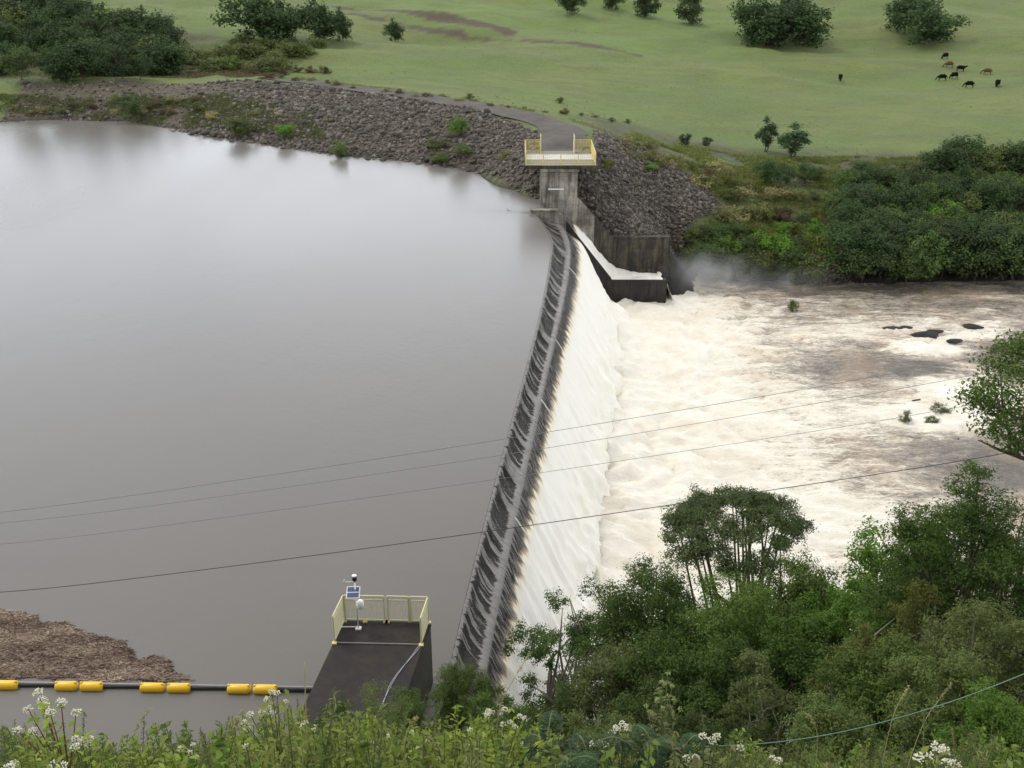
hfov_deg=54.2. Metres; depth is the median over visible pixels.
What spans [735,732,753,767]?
weed
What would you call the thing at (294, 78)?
shrub
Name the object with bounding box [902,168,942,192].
tree
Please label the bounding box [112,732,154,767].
weed
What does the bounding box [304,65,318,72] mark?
shrub
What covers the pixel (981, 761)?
weed
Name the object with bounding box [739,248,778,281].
shrub
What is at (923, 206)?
tree
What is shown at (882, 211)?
tree
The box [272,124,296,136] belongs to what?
shrub
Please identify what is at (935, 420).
shrub
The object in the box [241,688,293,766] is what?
flowering shrub
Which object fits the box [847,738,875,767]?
weed
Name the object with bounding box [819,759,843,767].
weed
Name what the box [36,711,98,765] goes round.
weed
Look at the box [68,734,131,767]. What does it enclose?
weed
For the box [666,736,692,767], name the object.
weed
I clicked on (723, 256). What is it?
tree
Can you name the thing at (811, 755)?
weed
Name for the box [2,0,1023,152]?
pasture tussocks
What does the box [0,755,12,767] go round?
weed
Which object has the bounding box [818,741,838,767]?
weed
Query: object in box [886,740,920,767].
weed
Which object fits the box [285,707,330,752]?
weed
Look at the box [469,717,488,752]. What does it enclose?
weed
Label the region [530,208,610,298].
training wall
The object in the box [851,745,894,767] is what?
weed
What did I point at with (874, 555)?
tree
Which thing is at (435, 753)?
weed
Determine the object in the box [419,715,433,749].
weed
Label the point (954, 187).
tree
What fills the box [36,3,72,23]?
tree
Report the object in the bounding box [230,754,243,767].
weed
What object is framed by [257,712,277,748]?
weed
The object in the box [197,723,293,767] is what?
weed
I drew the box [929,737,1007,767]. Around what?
weed
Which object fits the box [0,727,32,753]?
weed
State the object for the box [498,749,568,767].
weed
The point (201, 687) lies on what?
boom pipe
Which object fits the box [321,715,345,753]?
weed
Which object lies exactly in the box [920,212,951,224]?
shrub
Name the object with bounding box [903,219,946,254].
tree
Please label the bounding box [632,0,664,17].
tree
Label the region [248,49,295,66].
shrub
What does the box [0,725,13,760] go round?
weed
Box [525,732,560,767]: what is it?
weed
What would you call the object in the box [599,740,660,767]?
weed
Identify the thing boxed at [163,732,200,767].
weed
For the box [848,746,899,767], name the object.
weed
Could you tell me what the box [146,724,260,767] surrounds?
weed
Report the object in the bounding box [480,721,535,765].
weed
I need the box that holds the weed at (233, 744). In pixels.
[227,729,271,767]
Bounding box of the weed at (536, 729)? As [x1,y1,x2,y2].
[513,714,546,756]
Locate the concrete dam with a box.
[441,221,576,728]
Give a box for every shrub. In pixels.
[0,3,27,35]
[3,759,67,767]
[12,687,90,767]
[25,109,37,115]
[31,106,43,112]
[55,108,67,114]
[67,103,78,108]
[68,730,102,767]
[86,5,138,23]
[86,102,100,109]
[126,34,193,74]
[148,101,162,107]
[163,109,177,115]
[165,94,183,102]
[174,742,199,767]
[181,44,217,65]
[188,96,200,102]
[189,49,206,57]
[190,101,204,111]
[192,59,227,71]
[204,113,217,118]
[205,112,220,119]
[211,40,232,56]
[213,55,247,69]
[219,116,260,136]
[222,41,261,59]
[228,33,250,44]
[228,37,240,44]
[230,40,255,58]
[239,720,321,765]
[241,54,284,73]
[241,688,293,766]
[245,109,260,114]
[247,68,260,73]
[248,45,269,56]
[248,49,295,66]
[250,37,274,48]
[256,72,276,78]
[265,38,299,50]
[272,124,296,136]
[273,58,293,70]
[274,67,290,75]
[275,40,318,58]
[282,35,301,44]
[287,63,304,72]
[291,77,304,80]
[293,43,317,56]
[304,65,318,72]
[307,36,328,48]
[312,692,367,743]
[318,65,333,73]
[327,138,349,156]
[330,79,343,85]
[355,679,418,742]
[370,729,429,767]
[384,684,449,748]
[426,137,452,148]
[427,151,449,161]
[444,114,470,134]
[451,143,471,157]
[463,93,474,98]
[464,689,545,750]
[464,707,527,767]
[498,149,510,158]
[518,710,577,767]
[520,680,597,738]
[553,750,603,767]
[555,96,563,102]
[555,707,643,764]
[557,733,631,767]
[558,106,569,113]
[589,720,643,767]
[592,674,731,740]
[602,159,615,170]
[614,723,685,767]
[616,135,638,148]
[630,140,642,148]
[633,151,646,159]
[640,140,660,151]
[641,151,657,160]
[643,670,682,762]
[646,149,657,158]
[647,155,667,165]
[655,692,787,767]
[656,156,677,168]
[662,153,678,161]
[663,732,710,767]
[669,154,687,161]
[682,732,782,767]
[684,227,710,248]
[686,161,697,169]
[687,172,711,186]
[698,163,709,168]
[699,167,717,180]
[700,174,716,184]
[706,156,731,171]
[710,202,741,220]
[716,259,749,283]
[719,205,752,225]
[720,176,732,182]
[723,178,737,186]
[723,187,739,201]
[727,179,742,188]
[731,189,749,200]
[735,182,758,197]
[737,218,768,240]
[739,180,757,189]
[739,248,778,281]
[742,201,772,220]
[748,179,762,187]
[752,228,786,256]
[758,207,777,222]
[760,192,779,199]
[761,197,773,201]
[763,185,782,197]
[764,227,779,237]
[767,186,791,196]
[768,180,782,186]
[768,203,783,212]
[773,205,797,223]
[776,690,895,767]
[785,222,807,239]
[785,251,832,285]
[786,188,807,201]
[787,299,798,311]
[789,246,870,287]
[800,231,832,254]
[808,165,826,179]
[808,189,824,198]
[808,206,825,222]
[819,603,919,713]
[895,160,921,176]
[897,409,912,423]
[911,150,946,175]
[912,740,961,767]
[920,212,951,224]
[924,415,941,423]
[930,400,956,413]
[930,674,1023,767]
[938,189,982,217]
[946,150,1005,177]
[978,144,1020,176]
[981,209,1023,228]
[1005,173,1023,191]
[1014,196,1023,216]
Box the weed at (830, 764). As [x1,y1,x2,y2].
[822,761,837,767]
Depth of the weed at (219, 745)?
6.34 m
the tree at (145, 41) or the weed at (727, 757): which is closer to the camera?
the weed at (727, 757)
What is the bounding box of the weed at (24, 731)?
[14,712,50,749]
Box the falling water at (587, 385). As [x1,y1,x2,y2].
[440,215,629,739]
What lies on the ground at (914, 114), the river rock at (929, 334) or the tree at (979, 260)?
the tree at (979, 260)
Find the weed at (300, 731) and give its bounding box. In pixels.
[244,704,359,767]
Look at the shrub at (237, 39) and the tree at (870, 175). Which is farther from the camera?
the shrub at (237, 39)
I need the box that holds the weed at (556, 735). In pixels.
[536,724,561,738]
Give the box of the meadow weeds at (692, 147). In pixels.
[618,131,853,200]
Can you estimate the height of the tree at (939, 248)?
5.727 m
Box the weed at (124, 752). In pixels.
[107,734,171,767]
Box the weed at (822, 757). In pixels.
[818,739,848,767]
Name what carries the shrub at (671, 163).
on the ground at (914, 114)
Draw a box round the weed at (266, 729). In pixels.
[244,716,268,767]
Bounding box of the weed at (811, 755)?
[806,744,829,767]
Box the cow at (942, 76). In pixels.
[935,74,946,80]
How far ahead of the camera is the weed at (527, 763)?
6.74 m
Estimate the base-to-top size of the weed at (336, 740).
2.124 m
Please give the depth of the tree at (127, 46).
154.57 m
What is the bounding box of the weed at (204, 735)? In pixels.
[198,721,249,767]
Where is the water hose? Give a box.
[383,646,420,702]
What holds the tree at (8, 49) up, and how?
on the ground at (914, 114)
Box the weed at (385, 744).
[376,728,393,767]
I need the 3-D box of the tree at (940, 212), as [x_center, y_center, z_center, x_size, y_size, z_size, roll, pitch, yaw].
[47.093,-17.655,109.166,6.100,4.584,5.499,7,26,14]
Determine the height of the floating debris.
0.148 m
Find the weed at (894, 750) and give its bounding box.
[884,745,916,767]
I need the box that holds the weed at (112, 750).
[84,741,136,767]
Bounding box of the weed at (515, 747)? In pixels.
[481,722,525,766]
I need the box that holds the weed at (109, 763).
[100,759,170,767]
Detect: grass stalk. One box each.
[127,708,152,767]
[233,716,239,765]
[305,677,307,750]
[404,715,418,761]
[496,651,530,733]
[805,713,817,767]
[882,685,910,764]
[907,681,951,767]
[950,728,956,762]
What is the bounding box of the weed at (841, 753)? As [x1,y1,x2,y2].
[827,748,858,767]
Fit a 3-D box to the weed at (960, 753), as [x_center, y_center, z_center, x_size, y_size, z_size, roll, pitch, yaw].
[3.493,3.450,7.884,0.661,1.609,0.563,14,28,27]
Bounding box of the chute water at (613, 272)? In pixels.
[507,207,660,279]
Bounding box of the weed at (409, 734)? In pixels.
[367,733,418,766]
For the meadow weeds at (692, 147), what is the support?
on the ground at (914, 114)
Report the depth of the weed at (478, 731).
8.95 m
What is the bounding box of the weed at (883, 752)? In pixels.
[861,734,899,767]
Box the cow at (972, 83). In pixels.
[962,81,974,87]
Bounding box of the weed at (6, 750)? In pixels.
[0,741,28,761]
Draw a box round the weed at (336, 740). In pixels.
[292,721,387,767]
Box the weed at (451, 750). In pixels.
[410,734,459,767]
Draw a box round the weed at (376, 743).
[367,701,412,767]
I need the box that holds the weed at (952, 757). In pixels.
[950,748,972,767]
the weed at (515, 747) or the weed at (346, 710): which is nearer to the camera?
the weed at (515, 747)
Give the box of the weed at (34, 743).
[1,733,61,766]
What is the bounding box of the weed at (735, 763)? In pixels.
[669,746,764,767]
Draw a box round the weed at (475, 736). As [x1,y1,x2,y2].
[471,732,508,767]
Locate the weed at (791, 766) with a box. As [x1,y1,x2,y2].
[785,758,796,767]
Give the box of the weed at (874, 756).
[858,744,879,767]
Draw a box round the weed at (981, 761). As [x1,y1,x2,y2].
[936,739,999,767]
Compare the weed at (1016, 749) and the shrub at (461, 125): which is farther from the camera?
the shrub at (461, 125)
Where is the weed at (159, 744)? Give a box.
[137,727,174,766]
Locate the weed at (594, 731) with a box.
[564,713,610,751]
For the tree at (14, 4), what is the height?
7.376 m
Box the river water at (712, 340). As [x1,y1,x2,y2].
[592,273,1023,744]
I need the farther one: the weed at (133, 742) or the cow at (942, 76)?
the cow at (942, 76)
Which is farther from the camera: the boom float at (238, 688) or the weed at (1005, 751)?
the boom float at (238, 688)
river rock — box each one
[882,326,902,329]
[910,331,937,338]
[927,329,942,332]
[946,339,962,342]
[963,323,983,329]
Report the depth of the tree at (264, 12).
181.24 m
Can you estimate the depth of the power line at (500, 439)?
40.76 m
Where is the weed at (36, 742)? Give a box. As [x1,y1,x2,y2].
[32,737,66,766]
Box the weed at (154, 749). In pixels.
[123,722,166,767]
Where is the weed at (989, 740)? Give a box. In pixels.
[965,721,1003,763]
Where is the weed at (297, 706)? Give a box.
[264,698,299,727]
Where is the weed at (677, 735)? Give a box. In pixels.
[617,723,679,763]
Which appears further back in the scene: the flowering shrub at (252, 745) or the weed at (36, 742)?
the weed at (36, 742)
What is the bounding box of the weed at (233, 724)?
[225,712,248,759]
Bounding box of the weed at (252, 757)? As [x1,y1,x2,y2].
[212,743,283,767]
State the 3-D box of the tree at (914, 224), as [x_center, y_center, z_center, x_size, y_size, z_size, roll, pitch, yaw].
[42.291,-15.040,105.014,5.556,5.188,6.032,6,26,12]
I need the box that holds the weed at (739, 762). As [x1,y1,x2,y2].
[724,757,762,767]
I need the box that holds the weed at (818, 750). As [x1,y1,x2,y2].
[809,747,841,767]
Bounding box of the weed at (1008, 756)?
[978,746,1015,767]
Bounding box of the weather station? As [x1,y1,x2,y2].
[341,574,363,629]
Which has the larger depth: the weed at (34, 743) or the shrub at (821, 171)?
the shrub at (821, 171)
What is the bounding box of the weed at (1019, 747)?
[1013,731,1023,767]
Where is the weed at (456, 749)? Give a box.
[393,699,460,767]
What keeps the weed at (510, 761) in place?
on the ground at (914, 114)
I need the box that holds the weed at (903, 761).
[894,734,926,767]
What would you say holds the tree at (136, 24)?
on the ground at (914, 114)
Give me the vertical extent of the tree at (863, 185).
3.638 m
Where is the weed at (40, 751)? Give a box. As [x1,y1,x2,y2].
[5,748,56,767]
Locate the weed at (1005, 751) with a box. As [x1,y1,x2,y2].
[992,745,1023,767]
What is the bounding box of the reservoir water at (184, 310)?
[0,120,550,759]
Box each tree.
[0,0,18,24]
[0,0,39,18]
[0,20,22,37]
[0,21,20,45]
[0,21,26,51]
[0,42,43,80]
[0,44,19,75]
[0,48,13,73]
[1,41,14,52]
[11,3,42,23]
[12,24,54,58]
[13,0,53,8]
[14,3,42,19]
[14,10,52,34]
[20,20,82,52]
[26,9,66,26]
[34,42,68,62]
[36,0,78,10]
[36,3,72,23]
[36,54,74,82]
[37,34,70,53]
[38,14,68,31]
[41,36,108,82]
[43,0,109,21]
[55,19,94,41]
[56,13,87,27]
[62,0,112,18]
[65,29,118,75]
[74,14,110,39]
[74,22,101,37]
[81,6,111,24]
[93,41,127,76]
[93,43,139,78]
[98,6,143,36]
[99,34,148,76]
[101,27,135,45]
[102,22,145,41]
[103,14,139,34]
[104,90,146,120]
[115,4,177,36]
[121,25,135,42]
[122,50,154,79]
[123,15,149,32]
[123,28,166,50]
[131,31,171,48]
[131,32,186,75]
[141,14,187,41]
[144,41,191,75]
[146,20,189,47]
[155,34,184,48]
[207,0,291,40]
[257,5,306,40]
[291,0,347,39]
[329,6,353,41]
[382,17,404,41]
[416,661,509,751]
[499,586,602,737]
[555,0,587,14]
[558,552,702,699]
[563,635,666,733]
[595,624,755,749]
[603,0,625,9]
[625,588,726,657]
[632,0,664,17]
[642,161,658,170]
[644,565,803,752]
[657,483,820,612]
[673,0,704,24]
[677,133,691,145]
[680,240,725,274]
[698,224,719,240]
[701,238,735,268]
[702,137,712,145]
[706,226,734,247]
[711,235,749,257]
[712,583,848,673]
[713,222,736,239]
[714,646,810,767]
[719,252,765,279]
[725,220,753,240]
[725,607,841,740]
[727,0,786,46]
[734,0,820,48]
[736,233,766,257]
[741,546,850,729]
[750,157,784,183]
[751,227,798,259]
[754,116,779,151]
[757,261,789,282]
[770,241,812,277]
[772,121,812,156]
[773,162,808,183]
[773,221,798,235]
[774,0,812,37]
[779,0,834,47]
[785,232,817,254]
[788,578,868,659]
[788,627,964,764]
[791,160,819,183]
[795,212,812,222]
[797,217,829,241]
[803,217,879,282]
[803,621,879,719]
[809,238,837,264]
[817,188,859,217]
[819,515,909,643]
[823,212,884,248]
[825,198,878,227]
[826,167,884,193]
[830,169,845,179]
[831,184,873,211]
[832,242,884,279]
[840,183,884,207]
[844,226,901,280]
[845,186,889,215]
[846,159,875,177]
[847,165,890,193]
[850,455,1023,690]
[851,210,878,231]
[858,504,968,645]
[859,216,907,247]
[860,160,880,171]
[860,203,908,230]
[860,232,913,281]
[861,186,907,211]
[868,575,969,661]
[869,164,911,192]
[875,233,928,279]
[878,646,1021,760]
[879,209,920,229]
[880,0,948,33]
[883,219,927,255]
[884,174,931,211]
[885,168,917,189]
[885,248,942,282]
[887,0,972,45]
[889,216,946,241]
[894,196,944,216]
[898,205,931,229]
[899,230,986,275]
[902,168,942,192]
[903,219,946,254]
[908,593,1023,767]
[911,180,961,210]
[920,133,983,175]
[924,172,956,186]
[925,200,971,226]
[927,235,963,277]
[928,174,974,214]
[932,205,981,225]
[934,172,976,197]
[934,219,991,278]
[937,219,965,249]
[939,217,980,250]
[940,133,1001,171]
[944,328,1023,460]
[947,234,1008,280]
[953,166,1006,189]
[956,160,972,189]
[959,224,1016,281]
[960,217,1010,251]
[965,204,999,224]
[967,174,1012,197]
[968,179,1001,214]
[968,219,1011,241]
[968,496,1023,696]
[969,177,1018,214]
[969,227,1023,277]
[982,211,1023,227]
[984,169,1023,196]
[991,223,1023,280]
[992,219,1018,247]
[994,175,1023,211]
[997,136,1023,176]
[997,138,1023,177]
[1011,213,1023,224]
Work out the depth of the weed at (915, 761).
12.53 m
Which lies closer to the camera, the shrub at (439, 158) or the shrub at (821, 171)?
the shrub at (439, 158)
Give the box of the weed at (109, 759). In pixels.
[74,746,118,767]
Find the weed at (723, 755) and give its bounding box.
[715,733,750,767]
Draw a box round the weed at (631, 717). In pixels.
[585,713,643,764]
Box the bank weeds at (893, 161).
[616,133,1023,277]
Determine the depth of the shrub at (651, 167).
108.70 m
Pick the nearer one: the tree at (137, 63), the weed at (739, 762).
the weed at (739, 762)
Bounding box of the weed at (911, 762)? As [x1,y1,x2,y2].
[906,754,915,767]
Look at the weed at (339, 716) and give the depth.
17.37 m
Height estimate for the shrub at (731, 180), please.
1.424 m
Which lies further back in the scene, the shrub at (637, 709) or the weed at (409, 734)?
the shrub at (637, 709)
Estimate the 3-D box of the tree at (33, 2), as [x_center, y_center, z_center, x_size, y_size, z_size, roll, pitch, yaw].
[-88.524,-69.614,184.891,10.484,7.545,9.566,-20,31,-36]
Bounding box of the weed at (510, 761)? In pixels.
[508,732,534,767]
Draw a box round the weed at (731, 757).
[699,714,743,767]
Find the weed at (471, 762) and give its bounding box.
[462,738,483,767]
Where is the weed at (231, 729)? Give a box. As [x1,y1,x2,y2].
[226,708,251,762]
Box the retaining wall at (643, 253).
[611,234,669,278]
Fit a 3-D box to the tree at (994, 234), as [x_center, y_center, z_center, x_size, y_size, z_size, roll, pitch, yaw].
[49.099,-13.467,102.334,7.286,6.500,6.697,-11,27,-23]
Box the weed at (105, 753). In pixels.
[70,732,112,767]
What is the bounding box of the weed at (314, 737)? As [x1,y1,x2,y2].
[282,708,336,767]
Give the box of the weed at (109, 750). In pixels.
[107,747,124,765]
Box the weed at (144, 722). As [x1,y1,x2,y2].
[114,721,158,767]
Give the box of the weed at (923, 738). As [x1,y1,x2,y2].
[873,716,957,767]
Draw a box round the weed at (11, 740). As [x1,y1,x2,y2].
[0,723,51,766]
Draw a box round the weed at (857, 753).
[811,743,866,767]
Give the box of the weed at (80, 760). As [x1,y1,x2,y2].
[62,741,122,767]
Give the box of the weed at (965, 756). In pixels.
[957,730,977,766]
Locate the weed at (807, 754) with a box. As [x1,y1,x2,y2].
[796,742,830,767]
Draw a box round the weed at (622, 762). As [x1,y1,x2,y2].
[596,716,626,767]
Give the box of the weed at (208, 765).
[200,747,212,767]
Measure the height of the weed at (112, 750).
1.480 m
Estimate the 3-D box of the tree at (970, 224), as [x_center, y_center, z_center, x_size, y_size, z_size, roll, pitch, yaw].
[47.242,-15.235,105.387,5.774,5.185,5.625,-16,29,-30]
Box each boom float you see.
[0,680,17,689]
[54,681,78,690]
[79,681,102,691]
[140,682,164,692]
[167,683,190,692]
[227,684,250,693]
[253,684,277,694]
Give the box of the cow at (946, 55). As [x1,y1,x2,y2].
[941,53,948,58]
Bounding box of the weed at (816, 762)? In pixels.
[774,758,822,767]
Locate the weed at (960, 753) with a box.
[929,734,985,767]
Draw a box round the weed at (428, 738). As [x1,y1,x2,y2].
[400,735,450,766]
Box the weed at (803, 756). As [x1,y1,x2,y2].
[784,743,809,767]
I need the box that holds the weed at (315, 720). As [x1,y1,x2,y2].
[290,712,318,733]
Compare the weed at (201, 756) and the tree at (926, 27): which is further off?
the tree at (926, 27)
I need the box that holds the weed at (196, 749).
[172,739,205,767]
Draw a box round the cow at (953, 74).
[949,72,957,78]
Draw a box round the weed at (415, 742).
[408,716,450,761]
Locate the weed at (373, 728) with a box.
[343,718,416,767]
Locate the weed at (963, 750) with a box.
[941,738,976,767]
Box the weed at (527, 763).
[523,754,618,767]
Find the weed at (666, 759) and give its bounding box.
[635,743,697,766]
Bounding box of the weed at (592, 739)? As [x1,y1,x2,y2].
[587,729,624,767]
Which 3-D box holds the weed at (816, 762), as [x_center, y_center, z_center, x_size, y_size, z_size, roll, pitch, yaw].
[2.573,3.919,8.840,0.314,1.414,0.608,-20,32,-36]
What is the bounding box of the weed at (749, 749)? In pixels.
[710,728,776,767]
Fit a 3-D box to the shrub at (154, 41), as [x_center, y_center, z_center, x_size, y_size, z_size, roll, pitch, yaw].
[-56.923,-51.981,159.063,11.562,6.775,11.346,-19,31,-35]
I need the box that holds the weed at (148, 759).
[128,743,212,767]
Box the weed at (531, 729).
[491,726,562,767]
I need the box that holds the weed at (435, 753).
[415,732,448,767]
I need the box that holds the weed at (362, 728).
[334,713,391,767]
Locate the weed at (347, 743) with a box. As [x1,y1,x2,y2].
[286,710,363,767]
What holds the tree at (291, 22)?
on the ground at (914, 114)
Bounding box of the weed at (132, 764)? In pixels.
[129,746,137,767]
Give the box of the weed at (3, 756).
[0,744,94,767]
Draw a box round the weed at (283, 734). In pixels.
[254,690,341,767]
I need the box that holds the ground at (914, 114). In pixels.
[0,0,1023,761]
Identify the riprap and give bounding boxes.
[0,78,722,259]
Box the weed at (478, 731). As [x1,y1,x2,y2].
[462,712,495,767]
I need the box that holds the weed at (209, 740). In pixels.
[199,717,228,754]
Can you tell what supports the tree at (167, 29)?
on the ground at (914, 114)
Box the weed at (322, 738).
[289,723,386,767]
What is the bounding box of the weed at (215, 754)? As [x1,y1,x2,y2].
[201,743,259,766]
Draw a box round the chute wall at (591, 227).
[576,198,612,263]
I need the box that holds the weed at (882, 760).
[874,743,921,767]
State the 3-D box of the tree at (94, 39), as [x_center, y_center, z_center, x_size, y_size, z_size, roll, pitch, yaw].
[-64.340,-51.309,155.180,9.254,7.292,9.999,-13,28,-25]
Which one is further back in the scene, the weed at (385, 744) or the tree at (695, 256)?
the tree at (695, 256)
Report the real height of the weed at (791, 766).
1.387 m
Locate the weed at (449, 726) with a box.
[434,715,475,766]
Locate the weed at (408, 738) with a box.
[360,727,417,767]
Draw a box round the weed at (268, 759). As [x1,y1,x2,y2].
[228,737,308,767]
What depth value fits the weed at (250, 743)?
12.75 m
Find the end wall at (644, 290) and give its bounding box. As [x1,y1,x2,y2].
[611,274,666,302]
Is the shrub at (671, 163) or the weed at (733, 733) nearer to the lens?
the weed at (733, 733)
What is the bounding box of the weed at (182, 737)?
[159,720,239,767]
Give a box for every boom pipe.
[18,681,54,686]
[103,683,139,688]
[191,684,226,690]
[277,686,312,691]
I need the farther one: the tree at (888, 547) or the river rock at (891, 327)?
the river rock at (891, 327)
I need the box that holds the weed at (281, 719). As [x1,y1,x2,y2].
[263,703,294,736]
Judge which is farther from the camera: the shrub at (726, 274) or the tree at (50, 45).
the tree at (50, 45)
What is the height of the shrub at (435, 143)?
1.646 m
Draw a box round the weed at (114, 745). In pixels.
[112,742,133,759]
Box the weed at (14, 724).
[0,719,16,763]
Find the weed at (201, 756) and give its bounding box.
[157,738,203,765]
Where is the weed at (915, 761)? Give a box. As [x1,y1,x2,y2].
[906,748,919,767]
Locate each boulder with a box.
[335,132,342,138]
[446,133,453,137]
[468,135,475,140]
[483,108,490,113]
[588,205,596,209]
[599,197,606,202]
[607,189,613,195]
[629,205,636,212]
[647,207,653,214]
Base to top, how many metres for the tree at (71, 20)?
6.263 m
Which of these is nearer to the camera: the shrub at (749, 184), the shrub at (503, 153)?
the shrub at (503, 153)
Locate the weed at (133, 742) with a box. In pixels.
[127,735,172,767]
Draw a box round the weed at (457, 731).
[411,704,466,767]
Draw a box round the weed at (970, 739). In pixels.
[967,730,1000,767]
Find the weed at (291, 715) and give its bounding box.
[251,710,319,764]
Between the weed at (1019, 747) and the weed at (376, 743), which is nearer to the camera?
the weed at (376, 743)
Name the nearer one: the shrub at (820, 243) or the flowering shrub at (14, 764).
the flowering shrub at (14, 764)
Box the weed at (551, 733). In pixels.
[513,726,553,765]
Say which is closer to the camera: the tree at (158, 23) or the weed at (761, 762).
the weed at (761, 762)
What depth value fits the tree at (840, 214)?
107.69 m
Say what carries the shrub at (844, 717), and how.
on the ground at (914, 114)
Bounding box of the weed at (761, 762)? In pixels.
[730,751,780,767]
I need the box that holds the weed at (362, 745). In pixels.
[341,730,433,767]
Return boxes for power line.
[0,453,1004,592]
[4,351,1003,511]
[4,372,987,522]
[5,399,1000,543]
[572,674,1023,746]
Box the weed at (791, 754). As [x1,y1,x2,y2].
[775,743,799,767]
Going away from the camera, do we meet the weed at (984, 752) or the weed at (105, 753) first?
the weed at (984, 752)
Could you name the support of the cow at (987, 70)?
on the ground at (914, 114)
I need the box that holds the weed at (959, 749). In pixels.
[933,736,976,767]
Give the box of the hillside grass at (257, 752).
[0,743,929,767]
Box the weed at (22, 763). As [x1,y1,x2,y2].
[11,729,66,767]
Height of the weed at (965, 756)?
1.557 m
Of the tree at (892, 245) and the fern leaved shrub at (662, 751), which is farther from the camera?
the tree at (892, 245)
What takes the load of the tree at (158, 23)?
on the ground at (914, 114)
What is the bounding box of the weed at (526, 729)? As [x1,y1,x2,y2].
[508,710,543,750]
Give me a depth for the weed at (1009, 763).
6.00 m
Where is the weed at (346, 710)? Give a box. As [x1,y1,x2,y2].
[295,700,351,767]
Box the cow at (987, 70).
[980,68,992,74]
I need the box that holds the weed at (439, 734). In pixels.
[422,720,486,767]
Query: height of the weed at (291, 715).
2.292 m
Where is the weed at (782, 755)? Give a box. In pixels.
[764,743,792,767]
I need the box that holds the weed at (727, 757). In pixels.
[701,750,730,767]
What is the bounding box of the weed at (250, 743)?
[230,732,263,765]
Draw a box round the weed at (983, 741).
[972,726,1018,767]
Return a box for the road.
[257,76,588,150]
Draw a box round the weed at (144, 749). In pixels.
[131,736,151,765]
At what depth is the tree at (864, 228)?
103.41 m
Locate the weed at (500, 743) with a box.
[443,730,510,767]
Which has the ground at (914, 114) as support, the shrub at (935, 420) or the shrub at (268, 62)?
the shrub at (268, 62)
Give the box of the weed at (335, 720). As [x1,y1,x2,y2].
[321,686,354,767]
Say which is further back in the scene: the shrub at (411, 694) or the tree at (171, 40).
the tree at (171, 40)
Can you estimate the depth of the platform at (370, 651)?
33.79 m
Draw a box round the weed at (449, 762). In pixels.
[386,730,500,767]
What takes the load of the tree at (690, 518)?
on the ground at (914, 114)
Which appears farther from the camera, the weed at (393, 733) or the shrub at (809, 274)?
the shrub at (809, 274)
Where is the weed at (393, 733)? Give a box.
[377,725,401,758]
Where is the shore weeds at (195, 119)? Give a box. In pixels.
[0,93,326,139]
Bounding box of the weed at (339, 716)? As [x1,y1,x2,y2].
[337,711,367,757]
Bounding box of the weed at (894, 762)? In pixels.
[887,755,901,767]
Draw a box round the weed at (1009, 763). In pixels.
[959,759,1012,767]
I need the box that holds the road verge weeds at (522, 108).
[17,72,627,141]
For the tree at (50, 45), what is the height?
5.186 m
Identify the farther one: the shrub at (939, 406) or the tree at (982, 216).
the tree at (982, 216)
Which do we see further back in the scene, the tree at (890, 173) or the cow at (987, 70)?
the cow at (987, 70)
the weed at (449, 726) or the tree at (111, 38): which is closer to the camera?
the weed at (449, 726)
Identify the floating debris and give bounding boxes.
[0,609,195,682]
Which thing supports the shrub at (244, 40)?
on the ground at (914, 114)
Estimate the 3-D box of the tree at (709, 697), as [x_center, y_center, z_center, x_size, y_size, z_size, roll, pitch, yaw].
[4.343,8.188,24.863,4.044,4.406,3.670,22,33,39]
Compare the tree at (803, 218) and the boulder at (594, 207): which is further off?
the tree at (803, 218)
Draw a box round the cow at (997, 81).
[995,79,1000,86]
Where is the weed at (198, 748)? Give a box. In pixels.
[156,734,204,766]
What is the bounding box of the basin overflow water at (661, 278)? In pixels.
[657,272,672,299]
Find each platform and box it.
[303,595,432,742]
[524,134,596,226]
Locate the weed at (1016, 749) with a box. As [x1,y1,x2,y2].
[1012,748,1023,767]
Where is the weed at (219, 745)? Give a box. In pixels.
[181,729,262,767]
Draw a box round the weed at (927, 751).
[915,744,944,765]
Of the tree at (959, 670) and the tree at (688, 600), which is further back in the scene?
the tree at (688, 600)
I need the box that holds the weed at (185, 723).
[179,720,226,765]
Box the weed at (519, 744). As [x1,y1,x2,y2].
[461,734,524,764]
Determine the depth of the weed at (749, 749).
12.13 m
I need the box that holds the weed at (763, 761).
[761,759,795,767]
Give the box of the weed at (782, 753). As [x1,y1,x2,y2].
[750,743,784,767]
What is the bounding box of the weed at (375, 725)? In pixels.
[345,703,396,761]
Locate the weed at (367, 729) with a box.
[311,720,369,766]
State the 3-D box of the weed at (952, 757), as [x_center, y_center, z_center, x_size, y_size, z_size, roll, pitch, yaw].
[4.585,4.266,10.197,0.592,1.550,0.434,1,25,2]
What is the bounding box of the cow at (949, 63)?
[942,61,953,67]
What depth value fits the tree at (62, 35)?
162.99 m
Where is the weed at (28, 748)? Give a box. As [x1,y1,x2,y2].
[0,736,35,767]
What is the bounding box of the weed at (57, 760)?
[38,739,114,767]
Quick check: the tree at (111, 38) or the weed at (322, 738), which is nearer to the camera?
the weed at (322, 738)
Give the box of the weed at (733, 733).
[723,728,747,767]
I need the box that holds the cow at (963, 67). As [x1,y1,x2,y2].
[956,65,967,71]
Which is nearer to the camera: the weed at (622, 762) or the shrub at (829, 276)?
the weed at (622, 762)
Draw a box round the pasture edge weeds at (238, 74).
[55,59,275,78]
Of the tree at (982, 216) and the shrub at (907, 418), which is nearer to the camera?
the shrub at (907, 418)
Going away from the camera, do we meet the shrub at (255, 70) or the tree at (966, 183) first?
the tree at (966, 183)
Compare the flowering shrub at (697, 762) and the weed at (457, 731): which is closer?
the flowering shrub at (697, 762)
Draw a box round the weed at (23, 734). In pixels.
[9,733,33,766]

